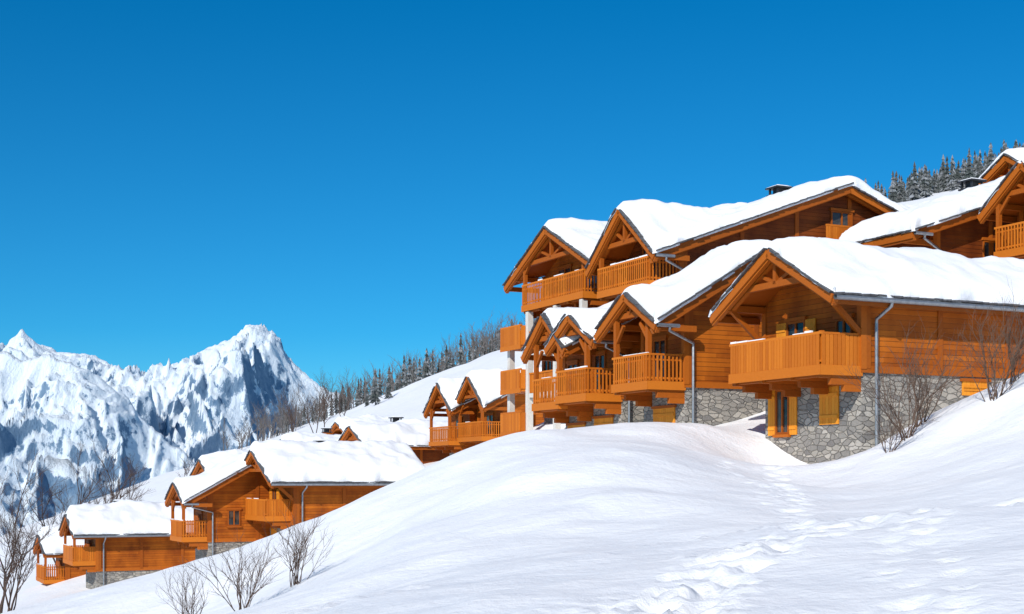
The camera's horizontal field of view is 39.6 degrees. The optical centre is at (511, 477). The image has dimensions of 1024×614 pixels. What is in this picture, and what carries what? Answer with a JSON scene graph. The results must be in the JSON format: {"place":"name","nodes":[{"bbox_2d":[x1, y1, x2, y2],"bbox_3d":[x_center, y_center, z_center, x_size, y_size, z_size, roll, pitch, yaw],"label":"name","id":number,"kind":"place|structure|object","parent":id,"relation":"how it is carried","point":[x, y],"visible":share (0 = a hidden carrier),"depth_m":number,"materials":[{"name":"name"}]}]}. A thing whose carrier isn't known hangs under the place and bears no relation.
{"place":"outdoors","nodes":[
{"label":"outdoors","id":0,"kind":"place"},
{"bbox_2d":[0,351,194,535],"bbox_3d":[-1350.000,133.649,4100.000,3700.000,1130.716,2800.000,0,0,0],"label":"mountain range","id":1,"kind":"structure","parent":0,"point":[53,409],"depth_m":4241.20,"materials":[{"name":"white snow"}]},
{"bbox_2d":[0,323,354,462],"bbox_3d":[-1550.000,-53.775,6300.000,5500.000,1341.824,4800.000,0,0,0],"label":"mountain range","id":2,"kind":"structure","parent":0,"point":[187,404],"depth_m":6052.97,"materials":[{"name":"white snow"}]},
{"bbox_2d":[0,188,1023,613],"bbox_3d":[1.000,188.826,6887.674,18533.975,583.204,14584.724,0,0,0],"label":"snowy ground","id":3,"kind":"structure","parent":0,"point":[742,516],"depth_m":28.70,"materials":[{"name":"white snow"}]},
{"bbox_2d":[0,511,40,612],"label":"bare tree","id":4,"kind":"object","parent":3,"relation":"on","point":[18,558],"visible":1,"depth_m":48.76,"materials":[{"name":"brown plant"}]},
{"bbox_2d":[0,466,42,606],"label":"bare tree","id":5,"kind":"object","parent":3,"relation":"on","point":[14,513],"visible":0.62,"depth_m":55.63,"materials":[{"name":"brown plant"}]},
{"bbox_2d":[0,447,62,612],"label":"bare tree","id":6,"kind":"object","parent":3,"relation":"on","point":[14,552],"visible":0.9,"depth_m":51.06,"materials":[{"name":"brown plant"}]},
{"bbox_2d":[13,471,74,564],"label":"bare tree","id":7,"kind":"object","parent":3,"relation":"on","point":[42,517],"visible":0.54,"depth_m":119.08,"materials":[{"name":"brown plant"}]},
{"bbox_2d":[32,524,85,584],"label":"timber chalet","id":8,"kind":"object","parent":3,"relation":"on","point":[51,546],"visible":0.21,"depth_m":109.95,"materials":[{"name":"wood"}]},
{"bbox_2d":[58,558,61,576],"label":"window frames","id":9,"kind":"structure","parent":8,"relation":"in","point":[60,559],"depth_m":111.91,"materials":[{"name":"brown wood"}]},
{"bbox_2d":[52,442,113,512],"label":"bare tree","id":10,"kind":"object","parent":3,"relation":"on","point":[83,498],"visible":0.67,"depth_m":125.98,"materials":[{"name":"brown plant"}]},
{"bbox_2d":[86,429,152,503],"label":"bare tree","id":11,"kind":"object","parent":3,"relation":"on","point":[114,496],"visible":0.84,"depth_m":129.73,"materials":[{"name":"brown plant"}]},
{"bbox_2d":[58,499,194,588],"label":"timber chalet","id":12,"kind":"object","parent":3,"relation":"on","point":[126,539],"visible":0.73,"depth_m":100.95,"materials":[{"name":"wood"}]},
{"bbox_2d":[88,539,91,558],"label":"window frames","id":13,"kind":"structure","parent":12,"relation":"in","point":[88,539],"depth_m":101.40,"materials":[{"name":"brown wood"}]},
{"bbox_2d":[107,454,148,500],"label":"bare tree","id":14,"kind":"object","parent":3,"relation":"on","point":[119,481],"visible":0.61,"depth_m":140.09,"materials":[{"name":"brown plant"}]},
{"bbox_2d":[156,558,208,613],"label":"bare bush","id":15,"kind":"object","parent":3,"relation":"on","point":[185,599],"visible":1,"depth_m":30.31,"materials":[{"name":"brown plant"}]},
{"bbox_2d":[179,450,194,476],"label":"bare tree","id":16,"kind":"object","parent":3,"relation":"on","point":[188,462],"visible":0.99,"depth_m":190.06,"materials":[{"name":"grey plant"}]},
{"bbox_2d":[164,451,269,559],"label":"timber chalet","id":17,"kind":"object","parent":3,"relation":"on","point":[219,492],"visible":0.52,"depth_m":88.41,"materials":[{"name":"wood"}]},
{"bbox_2d":[199,511,238,524],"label":"window glass","id":18,"kind":"structure","parent":17,"relation":"in","point":[230,512],"depth_m":88.68,"materials":[{"name":"grey glass"}]},
{"bbox_2d":[197,508,241,533],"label":"window frames","id":19,"kind":"structure","parent":17,"relation":"in","point":[229,509],"depth_m":88.68,"materials":[{"name":"brown wood"}]},
{"bbox_2d":[189,449,247,475],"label":"timber chalet","id":20,"kind":"object","parent":3,"relation":"on","point":[205,462],"visible":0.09,"depth_m":123.27,"materials":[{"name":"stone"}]},
{"bbox_2d":[178,521,285,610],"bbox_3d":[-6.128,1.907,31.655,2.677,2.396,1.887,0,0,-27],"label":"bare bush","id":21,"kind":"object","parent":3,"relation":"on","point":[238,579],"visible":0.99,"depth_m":31.55,"materials":[{"name":"brown plant"}]},
{"bbox_2d":[275,382,304,431],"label":"bare tree","id":22,"kind":"object","parent":3,"relation":"on","point":[291,422],"visible":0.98,"depth_m":175.93,"materials":[{"name":"brown plant"}]},
{"bbox_2d":[267,506,334,586],"bbox_3d":[-4.833,1.527,32.861,1.510,2.080,1.796,0,0,-21],"label":"bare bush","id":23,"kind":"object","parent":3,"relation":"on","point":[296,559],"visible":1,"depth_m":32.85,"materials":[{"name":"brown plant"}]},
{"bbox_2d":[280,427,340,441],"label":"timber chalet","id":24,"kind":"object","parent":3,"relation":"on","point":[305,436],"visible":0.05,"depth_m":136.44,"materials":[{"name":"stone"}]},
{"bbox_2d":[295,371,330,432],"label":"bare tree","id":25,"kind":"object","parent":3,"relation":"on","point":[326,397],"visible":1,"depth_m":180.16,"materials":[{"name":"brown plant"}]},
{"bbox_2d":[310,370,339,426],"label":"bare tree","id":26,"kind":"object","parent":3,"relation":"on","point":[322,417],"visible":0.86,"depth_m":184.52,"materials":[{"name":"brown plant"}]},
{"bbox_2d":[243,439,424,535],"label":"timber chalet","id":27,"kind":"object","parent":3,"relation":"on","point":[305,481],"visible":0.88,"depth_m":86.06,"materials":[{"name":"wood"}]},
{"bbox_2d":[272,488,277,512],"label":"window frames","id":28,"kind":"structure","parent":27,"relation":"in","point":[274,489],"depth_m":88.45,"materials":[{"name":"brown wood"}]},
{"bbox_2d":[314,373,355,415],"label":"bare tree","id":29,"kind":"object","parent":3,"relation":"on","point":[347,388],"visible":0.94,"depth_m":189.31,"materials":[{"name":"brown plant"}]},
{"bbox_2d":[329,414,390,434],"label":"timber chalet","id":30,"kind":"object","parent":3,"relation":"on","point":[339,424],"visible":0.12,"depth_m":166.65,"materials":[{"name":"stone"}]},
{"bbox_2d":[365,386,369,406],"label":"pine tree","id":31,"kind":"object","parent":3,"relation":"on","point":[366,401],"visible":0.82,"depth_m":229.89,"materials":[{"name":"grey plant"}]},
{"bbox_2d":[368,368,383,404],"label":"pine tree","id":32,"kind":"object","parent":3,"relation":"on","point":[375,394],"visible":0.98,"depth_m":214.78,"materials":[{"name":"plant"}]},
{"bbox_2d":[218,308,535,450],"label":"larch woodland","id":33,"kind":"object","parent":3,"relation":"on","point":[281,413],"visible":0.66,"depth_m":339.83,"materials":[{"name":"plant"}]},
{"bbox_2d":[384,376,392,398],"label":"pine tree","id":34,"kind":"object","parent":3,"relation":"on","point":[388,394],"visible":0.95,"depth_m":239.83,"materials":[{"name":"green plant"}]},
{"bbox_2d":[337,416,449,463],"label":"timber chalet","id":35,"kind":"object","parent":3,"relation":"on","point":[413,434],"visible":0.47,"depth_m":105.87,"materials":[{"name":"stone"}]},
{"bbox_2d":[277,319,533,435],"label":"conifer forest","id":36,"kind":"object","parent":3,"relation":"on","point":[407,378],"visible":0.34,"depth_m":334.71,"materials":[{"name":"plant"}]},
{"bbox_2d":[422,377,477,454],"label":"timber chalet","id":37,"kind":"object","parent":3,"relation":"on","point":[444,392],"visible":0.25,"depth_m":98.99,"materials":[{"name":"wood"}]},
{"bbox_2d":[454,417,462,450],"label":"window frames","id":38,"kind":"structure","parent":37,"relation":"in","point":[456,419],"depth_m":100.66,"materials":[{"name":"brown wood"}]},
{"bbox_2d":[454,363,543,446],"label":"timber chalet","id":39,"kind":"object","parent":3,"relation":"on","point":[481,387],"visible":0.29,"depth_m":95.61,"materials":[{"name":"wood"}]},
{"bbox_2d":[484,412,493,435],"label":"window frames","id":40,"kind":"structure","parent":39,"relation":"in","point":[492,413],"depth_m":96.71,"materials":[{"name":"brown wood"}]},
{"bbox_2d":[487,415,492,433],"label":"window glass","id":41,"kind":"structure","parent":39,"relation":"in","point":[491,416],"depth_m":96.69,"materials":[{"name":"glass"}]},
{"bbox_2d":[520,300,613,428],"bbox_3d":[6.306,-2.859,61.059,11.564,10.518,4.225,0,0,-26],"label":"timber chalet","id":42,"kind":"object","parent":3,"relation":"on","point":[545,323],"visible":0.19,"depth_m":58.99,"materials":[{"name":"wood"}]},
{"bbox_2d":[566,360,585,425],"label":"window frames","id":43,"kind":"structure","parent":42,"relation":"in","point":[573,362],"depth_m":59.60,"materials":[{"name":"brown wood"}]},
{"bbox_2d":[543,276,668,425],"bbox_3d":[7.293,-2.927,58.888,11.563,10.855,4.388,0,0,-26],"label":"timber chalet","id":44,"kind":"object","parent":3,"relation":"on","point":[597,401],"visible":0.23,"depth_m":56.26,"materials":[{"name":"wood"}]},
{"bbox_2d":[596,355,603,388],"bbox_3d":[3.579,-4.250,57.514,0.012,1.500,0.900,0,0,-26],"label":"window glass","id":45,"kind":"structure","parent":44,"relation":"in","point":[597,357],"depth_m":57.65,"materials":[{"name":"glass"}]},
{"bbox_2d":[592,350,613,418],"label":"window frames","id":46,"kind":"structure","parent":44,"relation":"in","point":[598,353],"depth_m":57.40,"materials":[{"name":"brown wood"}]},
{"bbox_2d":[500,202,746,436],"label":"timber apartment chalet","id":47,"kind":"object","parent":3,"relation":"on","point":[557,253],"visible":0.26,"depth_m":68.78,"materials":[{"name":"wood"}]},
{"bbox_2d":[543,263,572,370],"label":"window frames","id":48,"kind":"structure","parent":47,"relation":"in","point":[564,267],"depth_m":69.52,"materials":[{"name":"brown wood"}]},
{"bbox_2d":[545,268,596,370],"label":"window glass","id":49,"kind":"structure","parent":47,"relation":"in","point":[567,270],"depth_m":68.97,"materials":[{"name":"black glass"}]},
{"bbox_2d":[593,239,770,425],"bbox_3d":[9.211,-3.274,54.969,11.574,11.548,4.795,0,0,-26],"label":"timber chalet","id":50,"kind":"object","parent":3,"relation":"on","point":[682,368],"visible":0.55,"depth_m":52.38,"materials":[{"name":"wood"}]},
{"bbox_2d":[655,340,664,376],"bbox_3d":[5.579,-4.450,53.414,0.012,1.500,0.900,0,0,-26],"label":"window glass","id":51,"kind":"structure","parent":50,"relation":"in","point":[662,342],"depth_m":53.44,"materials":[{"name":"glass"}]},
{"bbox_2d":[651,335,676,408],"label":"window frames","id":52,"kind":"structure","parent":50,"relation":"in","point":[663,337],"depth_m":53.31,"materials":[{"name":"brown wood"}]},
{"bbox_2d":[584,176,906,302],"bbox_3d":[13.252,-7.320,65.385,19.552,12.640,6.187,0,0,-26],"label":"timber apartment chalet","id":53,"kind":"object","parent":3,"relation":"on","point":[645,241],"visible":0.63,"depth_m":61.77,"materials":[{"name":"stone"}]},
{"bbox_2d":[644,212,847,279],"bbox_3d":[10.644,-10.150,62.383,9.588,3.500,1.725,0,0,-8],"label":"window glass","id":54,"kind":"structure","parent":53,"relation":"in","point":[836,216],"depth_m":63.52,"materials":[{"name":"glass"}]},
{"bbox_2d":[641,207,853,280],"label":"window frames","id":55,"kind":"structure","parent":53,"relation":"in","point":[836,210],"depth_m":63.44,"materials":[{"name":"brown wood"}]},
{"bbox_2d":[708,236,1023,463],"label":"timber chalet","id":56,"kind":"object","parent":3,"relation":"on","point":[821,309],"visible":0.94,"depth_m":45.24,"materials":[{"name":"wood"}]},
{"bbox_2d":[777,321,849,431],"bbox_3d":[9.760,-3.300,46.111,0.062,3.700,4.025,0,0,-26],"label":"window glass","id":57,"kind":"structure","parent":56,"relation":"in","point":[791,328],"depth_m":47.47,"materials":[{"name":"black glass"}]},
{"bbox_2d":[772,313,990,437],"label":"window frames","id":58,"kind":"structure","parent":56,"relation":"in","point":[837,318],"depth_m":46.98,"materials":[{"name":"orange wood"}]},
{"bbox_2d":[864,401,926,452],"bbox_3d":[10.339,-1.415,38.502,1.565,1.641,1.385,0,0,0],"label":"bare bush","id":59,"kind":"object","parent":3,"relation":"on","point":[897,433],"visible":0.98,"depth_m":38.28,"materials":[{"name":"brown plant"}]},
{"bbox_2d":[899,204,914,208],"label":"timber chalet","id":60,"kind":"object","parent":3,"relation":"on","point":[906,206],"visible":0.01,"depth_m":75.54,"materials":[{"name":"wood"}]},
{"bbox_2d":[835,314,985,440],"bbox_3d":[10.876,-2.765,39.099,3.866,3.567,2.812,0,0,-10],"label":"bare bush","id":61,"kind":"object","parent":3,"relation":"on","point":[916,399],"visible":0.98,"depth_m":39.12,"materials":[{"name":"brown plant"}]},
{"bbox_2d":[839,176,1016,258],"bbox_3d":[21.718,-8.250,63.237,14.552,10.501,5.168,0,0,-26],"label":"timber chalet","id":62,"kind":"object","parent":3,"relation":"on","point":[950,223],"visible":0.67,"depth_m":59.86,"materials":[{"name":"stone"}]},
{"bbox_2d":[982,240,994,257],"bbox_3d":[20.508,-9.550,60.738,1.100,1.100,0.012,0,0,-26],"label":"window glass","id":63,"kind":"structure","parent":62,"relation":"in","point":[986,243],"depth_m":60.59,"materials":[{"name":"black glass"}]},
{"bbox_2d":[981,237,1004,256],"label":"window frames","id":64,"kind":"structure","parent":62,"relation":"in","point":[985,239],"depth_m":60.52,"materials":[{"name":"brown wood"}]},
{"bbox_2d":[890,317,976,426],"bbox_3d":[11.814,-3.037,40.211,2.396,3.329,3.259,0,0,0],"label":"bare bush","id":65,"kind":"object","parent":3,"relation":"on","point":[925,384],"visible":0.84,"depth_m":40.30,"materials":[{"name":"brown plant"}]},
{"bbox_2d":[864,139,1023,202],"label":"conifer forest","id":66,"kind":"object","parent":3,"relation":"on","point":[924,183],"visible":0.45,"depth_m":300.78,"materials":[{"name":"plant"}]},
{"bbox_2d":[939,298,1023,401],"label":"bare bush","id":67,"kind":"object","parent":3,"relation":"on","point":[994,390],"visible":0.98,"depth_m":38.91,"materials":[{"name":"brown plant"}]},
{"bbox_2d":[977,158,1023,258],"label":"timber chalet","id":68,"kind":"object","parent":3,"relation":"on","point":[1004,202],"visible":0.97,"depth_m":58.04,"materials":[{"name":"wood"}]},
{"bbox_2d":[978,147,1023,184],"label":"timber chalet","id":69,"kind":"object","parent":3,"relation":"on","point":[1003,163],"visible":0.24,"depth_m":70.20,"materials":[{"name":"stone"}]},
{"bbox_2d":[998,282,1023,384],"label":"bare bush","id":70,"kind":"object","parent":3,"relation":"on","point":[1017,350],"visible":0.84,"depth_m":39.54,"materials":[{"name":"brown plant"}]},
{"bbox_2d":[0,0,1023,399],"label":"sky","id":71,"kind":"structure","parent":0,"point":[358,182],"materials":[{"name":"blue"}]}
]}

